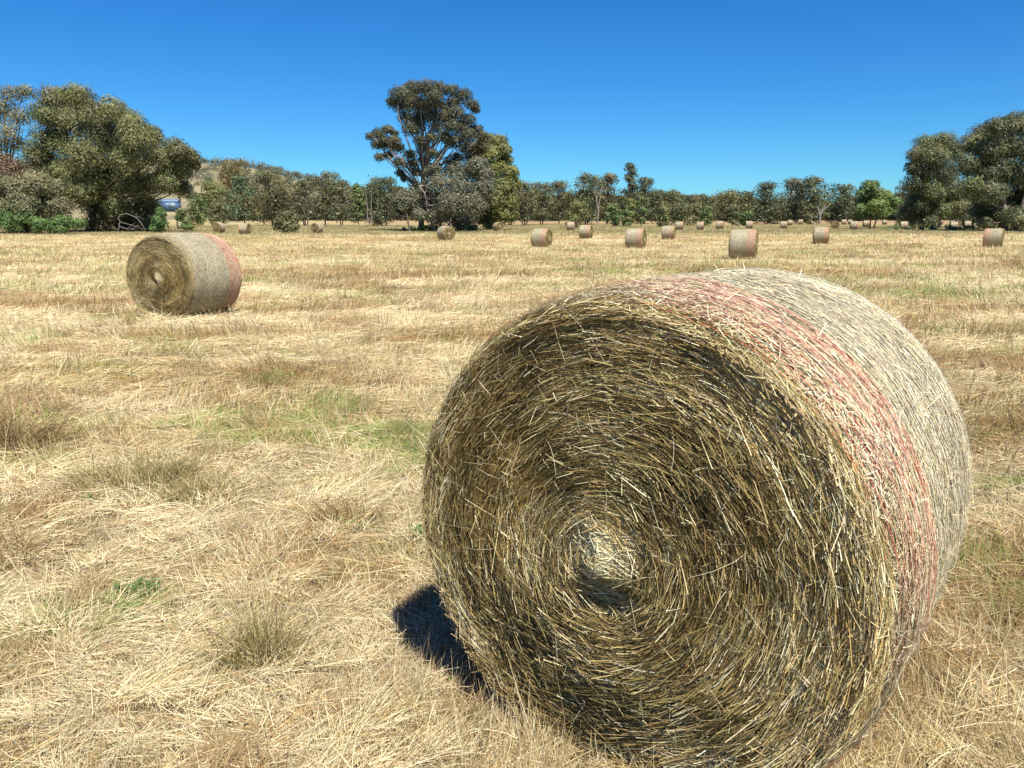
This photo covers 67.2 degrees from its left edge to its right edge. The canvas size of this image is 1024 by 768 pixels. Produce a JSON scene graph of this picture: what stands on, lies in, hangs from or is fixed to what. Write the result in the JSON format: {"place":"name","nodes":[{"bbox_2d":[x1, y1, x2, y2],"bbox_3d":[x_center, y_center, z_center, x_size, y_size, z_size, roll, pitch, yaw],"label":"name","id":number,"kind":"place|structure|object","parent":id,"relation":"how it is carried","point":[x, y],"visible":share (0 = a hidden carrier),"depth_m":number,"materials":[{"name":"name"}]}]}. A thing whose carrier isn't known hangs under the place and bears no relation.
{"place":"outdoors","nodes":[
{"label":"outdoors","id":0,"kind":"place"},
{"bbox_2d":[11,155,528,219],"bbox_3d":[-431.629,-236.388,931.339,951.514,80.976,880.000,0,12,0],"label":"hill","id":1,"kind":"structure","parent":0,"point":[169,216],"depth_m":788.88,"materials":[{"name":"plant"}]},
{"bbox_2d":[159,199,180,210],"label":"blue shed","id":2,"kind":"structure","parent":1,"relation":"on","point":[172,204],"depth_m":610.28,"materials":[{"name":"paint"}]},
{"bbox_2d":[0,220,1023,767],"bbox_3d":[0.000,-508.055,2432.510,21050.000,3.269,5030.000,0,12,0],"label":"ground","id":3,"kind":"structure","parent":0,"point":[374,328],"depth_m":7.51,"materials":[{"name":"beige plant"}]},
{"bbox_2d":[0,153,29,230],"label":"bush","id":4,"kind":"object","parent":3,"relation":"on","point":[8,165],"visible":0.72,"depth_m":122.64,"materials":[{"name":"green plant"}]},
{"bbox_2d":[0,83,40,175],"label":"gum tree","id":5,"kind":"object","parent":3,"relation":"on","point":[5,140],"visible":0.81,"depth_m":132.83,"materials":[{"name":"green plant"}]},
{"bbox_2d":[0,203,40,233],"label":"weed patch","id":6,"kind":"object","parent":3,"relation":"on","point":[15,224],"visible":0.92,"depth_m":105.05,"materials":[{"name":"green plant"}]},
{"bbox_2d":[0,171,76,232],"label":"bush","id":7,"kind":"object","parent":3,"relation":"on","point":[40,200],"visible":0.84,"depth_m":106.58,"materials":[{"name":"green plant"}]},
{"bbox_2d":[0,501,113,581],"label":"grass tuft","id":8,"kind":"object","parent":3,"relation":"on","point":[18,546],"visible":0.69,"depth_m":3.76,"materials":[{"name":"beige plant"}]},
{"bbox_2d":[31,214,87,233],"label":"weed patch","id":9,"kind":"object","parent":3,"relation":"on","point":[60,222],"visible":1,"depth_m":103.26,"materials":[{"name":"green plant"}]},
{"bbox_2d":[77,492,104,508],"bbox_3d":[-2.404,0.664,4.405,0.173,0.089,0.099,0,12,0],"label":"clover patch","id":10,"kind":"object","parent":3,"relation":"on","point":[88,494],"visible":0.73,"depth_m":4.39,"materials":[{"name":"green plant"}]},
{"bbox_2d":[0,351,182,459],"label":"grass tuft","id":11,"kind":"object","parent":3,"relation":"on","point":[17,435],"visible":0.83,"depth_m":5.56,"materials":[{"name":"beige plant"}]},
{"bbox_2d":[14,78,202,231],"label":"gum tree","id":12,"kind":"object","parent":3,"relation":"on","point":[102,189],"visible":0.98,"depth_m":114.53,"materials":[{"name":"green plant"}]},
{"bbox_2d":[118,213,145,229],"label":"fallen branch","id":13,"kind":"object","parent":3,"relation":"on","point":[129,224],"visible":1,"depth_m":101.65,"materials":[{"name":"grey wood"}]},
{"bbox_2d":[6,425,264,522],"bbox_3d":[-2.287,0.436,4.638,1.271,0.430,1.199,10,15,39],"label":"grass tuft","id":14,"kind":"object","parent":3,"relation":"on","point":[160,472],"visible":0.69,"depth_m":4.67,"materials":[{"name":"beige plant"}]},
{"bbox_2d":[113,576,161,600],"bbox_3d":[-1.620,0.891,3.332,0.206,0.088,0.132,0,12,0],"label":"clover patch","id":15,"kind":"object","parent":3,"relation":"on","point":[147,582],"visible":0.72,"depth_m":3.32,"materials":[{"name":"green plant"}]},
{"bbox_2d":[149,207,169,232],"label":"sapling","id":16,"kind":"object","parent":3,"relation":"on","point":[159,218],"visible":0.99,"depth_m":109.12,"materials":[{"name":"green plant"}]},
{"bbox_2d":[124,232,243,318],"bbox_3d":[-5.693,-1.869,13.456,1.589,1.615,1.519,4,13,20],"label":"hay bale","id":17,"kind":"object","parent":3,"relation":"on","point":[179,273],"visible":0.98,"depth_m":12.96},
{"bbox_2d":[173,207,194,230],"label":"sapling","id":18,"kind":"object","parent":3,"relation":"on","point":[186,224],"visible":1,"depth_m":113.11,"materials":[{"name":"green plant"}]},
{"bbox_2d":[93,447,283,519],"bbox_3d":[-1.812,0.548,4.498,0.797,0.278,1.163,10,15,40],"label":"grass tuft","id":19,"kind":"object","parent":3,"relation":"on","point":[173,498],"visible":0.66,"depth_m":4.45,"materials":[{"name":"beige plant"}]},
{"bbox_2d":[185,191,207,219],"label":"gum tree","id":20,"kind":"object","parent":3,"relation":"on","point":[193,195],"visible":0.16,"depth_m":350.82,"materials":[{"name":"green plant"}]},
{"bbox_2d":[188,197,208,225],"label":"gum tree","id":21,"kind":"object","parent":3,"relation":"on","point":[198,213],"visible":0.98,"depth_m":185.00,"materials":[{"name":"green plant"}]},
{"bbox_2d":[194,179,229,219],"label":"gum tree","id":22,"kind":"object","parent":3,"relation":"on","point":[211,187],"visible":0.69,"depth_m":188.67,"materials":[{"name":"green plant"}]},
{"bbox_2d":[205,201,231,225],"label":"gum tree","id":23,"kind":"object","parent":3,"relation":"on","point":[218,215],"visible":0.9,"depth_m":175.16,"materials":[{"name":"green plant"}]},
{"bbox_2d":[211,222,225,232],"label":"hay bale","id":24,"kind":"object","parent":3,"relation":"on","point":[220,227],"visible":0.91,"depth_m":108.88},
{"bbox_2d":[214,192,233,220],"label":"gum tree","id":25,"kind":"object","parent":3,"relation":"on","point":[224,197],"visible":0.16,"depth_m":331.58,"materials":[{"name":"green plant"}]},
{"bbox_2d":[210,156,255,221],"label":"gum tree","id":26,"kind":"object","parent":3,"relation":"on","point":[230,166],"visible":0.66,"depth_m":278.33,"materials":[{"name":"green plant"}]},
{"bbox_2d":[223,173,260,222],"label":"gum tree","id":27,"kind":"object","parent":3,"relation":"on","point":[241,191],"visible":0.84,"depth_m":203.03,"materials":[{"name":"green plant"}]},
{"bbox_2d":[225,189,263,220],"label":"gum tree","id":28,"kind":"object","parent":3,"relation":"on","point":[255,211],"visible":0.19,"depth_m":324.85,"materials":[{"name":"green plant"}]},
{"bbox_2d":[238,223,250,233],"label":"hay bale","id":29,"kind":"object","parent":3,"relation":"on","point":[243,228],"visible":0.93,"depth_m":103.20},
{"bbox_2d":[257,190,272,220],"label":"gum tree","id":30,"kind":"object","parent":3,"relation":"on","point":[263,206],"visible":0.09,"depth_m":358.15,"materials":[{"name":"green plant"}]},
{"bbox_2d":[116,524,424,746],"bbox_3d":[-0.892,0.761,2.789,0.981,0.581,1.075,7,14,32],"label":"grass tuft","id":31,"kind":"object","parent":3,"relation":"on","point":[263,647],"visible":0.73,"depth_m":2.79,"materials":[{"name":"beige plant"}]},
{"bbox_2d":[240,167,301,225],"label":"gum tree","id":32,"kind":"object","parent":3,"relation":"on","point":[266,178],"visible":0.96,"depth_m":197.98,"materials":[{"name":"green plant"}]},
{"bbox_2d":[272,210,300,232],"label":"bush","id":33,"kind":"object","parent":3,"relation":"on","point":[286,221],"visible":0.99,"depth_m":109.14,"materials":[{"name":"green plant"}]},
{"bbox_2d":[285,178,316,224],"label":"gum tree","id":34,"kind":"object","parent":3,"relation":"on","point":[307,186],"visible":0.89,"depth_m":208.29,"materials":[{"name":"green plant"}]},
{"bbox_2d":[303,196,329,219],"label":"gum tree","id":35,"kind":"object","parent":3,"relation":"on","point":[311,203],"visible":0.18,"depth_m":367.75,"materials":[{"name":"green plant"}]},
{"bbox_2d":[310,223,322,232],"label":"hay bale","id":36,"kind":"object","parent":3,"relation":"on","point":[316,227],"visible":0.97,"depth_m":108.96},
{"bbox_2d":[304,169,340,224],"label":"gum tree","id":37,"kind":"object","parent":3,"relation":"on","point":[326,180],"visible":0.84,"depth_m":212.90,"materials":[{"name":"green plant"}]},
{"bbox_2d":[236,473,414,548],"bbox_3d":[-0.964,0.622,4.160,0.831,0.341,0.737,4,12,18],"label":"grass tuft","id":38,"kind":"object","parent":3,"relation":"on","point":[338,513],"visible":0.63,"depth_m":4.19,"materials":[{"name":"beige plant"}]},
{"bbox_2d":[314,195,352,220],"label":"gum tree","id":39,"kind":"object","parent":3,"relation":"on","point":[329,217],"visible":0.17,"depth_m":342.76,"materials":[{"name":"green plant"}]},
{"bbox_2d":[323,179,354,224],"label":"gum tree","id":40,"kind":"object","parent":3,"relation":"on","point":[338,196],"visible":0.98,"depth_m":208.29,"materials":[{"name":"green plant"}]},
{"bbox_2d":[348,182,365,224],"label":"gum tree","id":41,"kind":"object","parent":3,"relation":"on","point":[358,195],"visible":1,"depth_m":204.19,"materials":[{"name":"green plant"}]},
{"bbox_2d":[345,186,369,220],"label":"gum tree","id":42,"kind":"object","parent":3,"relation":"on","point":[364,207],"visible":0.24,"depth_m":323.24,"materials":[{"name":"green plant"}]},
{"bbox_2d":[364,178,371,222],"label":"dead tree","id":43,"kind":"object","parent":3,"relation":"on","point":[371,202],"visible":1,"depth_m":191.32,"materials":[{"name":"grey wood"}]},
{"bbox_2d":[361,183,386,224],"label":"gum tree","id":44,"kind":"object","parent":3,"relation":"on","point":[365,197],"visible":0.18,"depth_m":198.84,"materials":[{"name":"green plant"}]},
{"bbox_2d":[360,174,408,225],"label":"gum tree","id":45,"kind":"object","parent":3,"relation":"on","point":[376,192],"visible":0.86,"depth_m":193.32,"materials":[{"name":"green plant"}]},
{"bbox_2d":[389,193,414,231],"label":"leaning tree","id":46,"kind":"object","parent":3,"relation":"on","point":[400,210],"visible":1,"depth_m":119.64,"materials":[{"name":"green plant"}]},
{"bbox_2d":[394,202,417,220],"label":"gum tree","id":47,"kind":"object","parent":3,"relation":"on","point":[409,217],"visible":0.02,"depth_m":355.10,"materials":[{"name":"green plant"}]},
{"bbox_2d":[407,524,425,542],"bbox_3d":[-0.474,0.766,3.961,0.128,0.088,0.085,2,12,11],"label":"clover patch","id":48,"kind":"object","parent":3,"relation":"on","point":[420,529],"visible":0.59,"depth_m":3.95,"materials":[{"name":"green plant"}]},
{"bbox_2d":[402,224,438,230],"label":"weed patch","id":49,"kind":"object","parent":3,"relation":"on","point":[423,227],"visible":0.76,"depth_m":123.17,"materials":[{"name":"green plant"}]},
{"bbox_2d":[365,77,491,230],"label":"gum tree","id":50,"kind":"object","parent":3,"relation":"on","point":[430,104],"visible":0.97,"depth_m":121.32,"materials":[{"name":"green plant"}]},
{"bbox_2d":[437,226,454,240],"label":"hay bale","id":51,"kind":"object","parent":3,"relation":"on","point":[445,232],"visible":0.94,"depth_m":78.43},
{"bbox_2d":[395,155,497,230],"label":"shrubby tree","id":52,"kind":"object","parent":3,"relation":"on","point":[466,183],"visible":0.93,"depth_m":119.70,"materials":[{"name":"green plant"}]},
{"bbox_2d":[451,208,480,228],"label":"bush","id":53,"kind":"object","parent":3,"relation":"on","point":[472,220],"visible":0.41,"depth_m":128.50,"materials":[{"name":"green plant"}]},
{"bbox_2d":[464,225,477,230],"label":"weed patch","id":54,"kind":"object","parent":3,"relation":"on","point":[472,227],"visible":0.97,"depth_m":121.23,"materials":[{"name":"green plant"}]},
{"bbox_2d":[468,133,522,229],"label":"gum tree","id":55,"kind":"object","parent":3,"relation":"on","point":[504,199],"visible":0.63,"depth_m":131.89,"materials":[{"name":"green plant"}]},
{"bbox_2d":[493,222,503,230],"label":"hay bale","id":56,"kind":"object","parent":3,"relation":"on","point":[498,226],"visible":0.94,"depth_m":122.61},
{"bbox_2d":[511,180,542,224],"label":"gum tree","id":57,"kind":"object","parent":3,"relation":"on","point":[522,208],"visible":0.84,"depth_m":214.91,"materials":[{"name":"green plant"}]},
{"bbox_2d":[530,228,552,247],"bbox_3d":[2.261,-11.137,58.976,1.519,1.608,1.585,6,13,25],"label":"hay bale","id":58,"kind":"object","parent":3,"relation":"on","point":[541,237],"visible":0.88,"depth_m":58.46},
{"bbox_2d":[526,181,561,224],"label":"gum tree","id":59,"kind":"object","parent":3,"relation":"on","point":[545,211],"visible":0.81,"depth_m":227.81,"materials":[{"name":"green plant"}]},
{"bbox_2d":[526,195,563,220],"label":"gum tree","id":60,"kind":"object","parent":3,"relation":"on","point":[546,206],"visible":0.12,"depth_m":326.37,"materials":[{"name":"green plant"}]},
{"bbox_2d":[541,179,575,223],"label":"gum tree","id":61,"kind":"object","parent":3,"relation":"on","point":[557,187],"visible":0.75,"depth_m":232.45,"materials":[{"name":"green plant"}]},
{"bbox_2d":[567,222,574,229],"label":"hay bale","id":62,"kind":"object","parent":3,"relation":"on","point":[570,225],"visible":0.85,"depth_m":129.70},
{"bbox_2d":[562,200,593,226],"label":"sapling","id":63,"kind":"object","parent":3,"relation":"on","point":[577,211],"visible":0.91,"depth_m":160.37,"materials":[{"name":"green plant"}]},
{"bbox_2d":[579,225,592,237],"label":"hay bale","id":64,"kind":"object","parent":3,"relation":"on","point":[586,231],"visible":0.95,"depth_m":85.20},
{"bbox_2d":[566,171,606,224],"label":"gum tree","id":65,"kind":"object","parent":3,"relation":"on","point":[585,178],"visible":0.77,"depth_m":227.04,"materials":[{"name":"green plant"}]},
{"bbox_2d":[594,184,601,222],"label":"dead tree","id":66,"kind":"object","parent":3,"relation":"on","point":[597,204],"visible":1,"depth_m":222.31,"materials":[{"name":"grey wood"}]},
{"bbox_2d":[590,196,605,220],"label":"gum tree","id":67,"kind":"object","parent":3,"relation":"on","point":[601,218],"visible":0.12,"depth_m":319.99,"materials":[{"name":"green plant"}]},
{"bbox_2d":[587,172,624,223],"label":"gum tree","id":68,"kind":"object","parent":3,"relation":"on","point":[609,178],"visible":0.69,"depth_m":232.74,"materials":[{"name":"green plant"}]},
{"bbox_2d":[603,203,622,226],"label":"sapling","id":69,"kind":"object","parent":3,"relation":"on","point":[613,210],"visible":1,"depth_m":179.95,"materials":[{"name":"green plant"}]},
{"bbox_2d":[620,209,634,226],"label":"sapling","id":70,"kind":"object","parent":3,"relation":"on","point":[627,218],"visible":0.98,"depth_m":185.06,"materials":[{"name":"green plant"}]},
{"bbox_2d":[624,198,636,224],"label":"sapling","id":71,"kind":"object","parent":3,"relation":"on","point":[631,205],"visible":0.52,"depth_m":189.43,"materials":[{"name":"green plant"}]},
{"bbox_2d":[618,161,643,220],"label":"gum tree","id":72,"kind":"object","parent":3,"relation":"on","point":[633,187],"visible":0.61,"depth_m":229.91,"materials":[{"name":"green plant"}]},
{"bbox_2d":[625,228,646,248],"bbox_3d":[9.062,-10.641,56.443,1.519,1.594,1.596,6,13,25],"label":"hay bale","id":73,"kind":"object","parent":3,"relation":"on","point":[636,237],"visible":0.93,"depth_m":55.92},
{"bbox_2d":[632,196,650,224],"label":"sapling","id":74,"kind":"object","parent":3,"relation":"on","point":[640,215],"visible":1,"depth_m":184.75,"materials":[{"name":"green plant"}]},
{"bbox_2d":[635,176,659,222],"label":"gum tree","id":75,"kind":"object","parent":3,"relation":"on","point":[645,183],"visible":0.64,"depth_m":237.32,"materials":[{"name":"green plant"}]},
{"bbox_2d":[645,189,667,223],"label":"gum tree","id":76,"kind":"object","parent":3,"relation":"on","point":[657,204],"visible":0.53,"depth_m":242.18,"materials":[{"name":"green plant"}]},
{"bbox_2d":[656,206,669,226],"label":"sapling","id":77,"kind":"object","parent":3,"relation":"on","point":[663,213],"visible":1,"depth_m":180.09,"materials":[{"name":"green plant"}]},
{"bbox_2d":[661,226,675,238],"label":"hay bale","id":78,"kind":"object","parent":3,"relation":"on","point":[667,232],"visible":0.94,"depth_m":81.66},
{"bbox_2d":[661,189,687,220],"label":"gum tree","id":79,"kind":"object","parent":3,"relation":"on","point":[672,195],"visible":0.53,"depth_m":291.12,"materials":[{"name":"green plant"}]},
{"bbox_2d":[665,201,697,225],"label":"bush","id":80,"kind":"object","parent":3,"relation":"on","point":[677,212],"visible":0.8,"depth_m":208.42,"materials":[{"name":"green plant"}]},
{"bbox_2d":[388,257,976,767],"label":"hay bale","id":81,"kind":"object","parent":3,"relation":"on","point":[690,519],"visible":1,"depth_m":2.00},
{"bbox_2d":[684,202,703,224],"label":"bush","id":82,"kind":"object","parent":3,"relation":"on","point":[697,207],"visible":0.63,"depth_m":214.12,"materials":[{"name":"green plant"}]},
{"bbox_2d":[685,193,721,220],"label":"gum tree","id":83,"kind":"object","parent":3,"relation":"on","point":[706,201],"visible":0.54,"depth_m":319.49,"materials":[{"name":"green plant"}]},
{"bbox_2d":[698,205,713,225],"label":"sapling","id":84,"kind":"object","parent":3,"relation":"on","point":[707,219],"visible":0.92,"depth_m":194.52,"materials":[{"name":"green plant"}]},
{"bbox_2d":[716,221,723,228],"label":"hay bale","id":85,"kind":"object","parent":3,"relation":"on","point":[719,224],"visible":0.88,"depth_m":141.45},
{"bbox_2d":[713,187,748,221],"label":"gum tree","id":86,"kind":"object","parent":3,"relation":"on","point":[730,196],"visible":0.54,"depth_m":291.03,"materials":[{"name":"green plant"}]},
{"bbox_2d":[724,204,740,225],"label":"sapling","id":87,"kind":"object","parent":3,"relation":"on","point":[735,213],"visible":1,"depth_m":199.58,"materials":[{"name":"green plant"}]},
{"bbox_2d":[729,190,755,220],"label":"gum tree","id":88,"kind":"object","parent":3,"relation":"on","point":[742,201],"visible":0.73,"depth_m":281.72,"materials":[{"name":"green plant"}]},
{"bbox_2d":[728,229,758,259],"bbox_3d":[11.415,-6.889,38.057,1.519,1.610,1.612,5,13,22],"label":"hay bale","id":89,"kind":"object","parent":3,"relation":"on","point":[743,242],"visible":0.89,"depth_m":37.50},
{"bbox_2d":[738,210,754,225],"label":"bush","id":90,"kind":"object","parent":3,"relation":"on","point":[750,215],"visible":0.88,"depth_m":199.66,"materials":[{"name":"green plant"}]},
{"bbox_2d":[753,204,783,220],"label":"gum tree","id":91,"kind":"object","parent":3,"relation":"on","point":[773,213],"visible":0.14,"depth_m":324.13,"materials":[{"name":"green plant"}]},
{"bbox_2d":[748,180,789,223],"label":"gum tree","id":92,"kind":"object","parent":3,"relation":"on","point":[765,197],"visible":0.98,"depth_m":232.66,"materials":[{"name":"green plant"}]},
{"bbox_2d":[773,176,816,223],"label":"gum tree","id":93,"kind":"object","parent":3,"relation":"on","point":[792,194],"visible":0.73,"depth_m":236.88,"materials":[{"name":"green plant"}]},
{"bbox_2d":[790,175,835,223],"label":"gum tree","id":94,"kind":"object","parent":3,"relation":"on","point":[811,182],"visible":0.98,"depth_m":230.03,"materials":[{"name":"green plant"}]},
{"bbox_2d":[813,227,829,243],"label":"hay bale","id":95,"kind":"object","parent":3,"relation":"on","point":[821,234],"visible":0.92,"depth_m":68.69},
{"bbox_2d":[821,182,856,222],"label":"gum tree","id":96,"kind":"object","parent":3,"relation":"on","point":[843,190],"visible":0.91,"depth_m":232.96,"materials":[{"name":"green plant"}]},
{"bbox_2d":[832,195,859,220],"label":"gum tree","id":97,"kind":"object","parent":3,"relation":"on","point":[851,217],"visible":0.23,"depth_m":319.96,"materials":[{"name":"green plant"}]},
{"bbox_2d":[850,221,857,228],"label":"hay bale","id":98,"kind":"object","parent":3,"relation":"on","point":[853,224],"visible":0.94,"depth_m":139.04},
{"bbox_2d":[853,179,902,228],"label":"green tree","id":99,"kind":"object","parent":3,"relation":"on","point":[874,199],"visible":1,"depth_m":145.49,"materials":[{"name":"green plant"}]},
{"bbox_2d":[889,197,923,226],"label":"bush","id":100,"kind":"object","parent":3,"relation":"on","point":[910,223],"visible":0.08,"depth_m":186.13,"materials":[{"name":"green plant"}]},
{"bbox_2d":[894,183,920,224],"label":"gum tree","id":101,"kind":"object","parent":3,"relation":"on","point":[903,192],"visible":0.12,"depth_m":208.81,"materials":[{"name":"green plant"}]},
{"bbox_2d":[881,224,984,229],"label":"weed patch","id":102,"kind":"object","parent":3,"relation":"on","point":[946,226],"visible":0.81,"depth_m":134.81,"materials":[{"name":"green plant"}]},
{"bbox_2d":[898,128,971,227],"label":"gum tree","id":103,"kind":"object","parent":3,"relation":"on","point":[938,198],"visible":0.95,"depth_m":157.98,"materials":[{"name":"green plant"}]},
{"bbox_2d":[944,201,995,225],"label":"bush","id":104,"kind":"object","parent":3,"relation":"on","point":[973,222],"visible":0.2,"depth_m":194.97,"materials":[{"name":"green plant"}]},
{"bbox_2d":[948,109,1023,230],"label":"gum tree","id":105,"kind":"object","parent":3,"relation":"on","point":[989,166],"visible":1,"depth_m":121.97,"materials":[{"name":"green plant"}]},
{"bbox_2d":[983,228,1004,246],"bbox_3d":[37.408,-11.310,59.851,1.519,1.693,1.638,9,15,37],"label":"hay bale","id":106,"kind":"object","parent":3,"relation":"on","point":[994,237],"visible":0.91,"depth_m":59.38},
{"bbox_2d":[0,0,1023,219],"label":"sky","id":107,"kind":"structure","parent":0,"point":[703,96],"materials":[{"name":"blue"}]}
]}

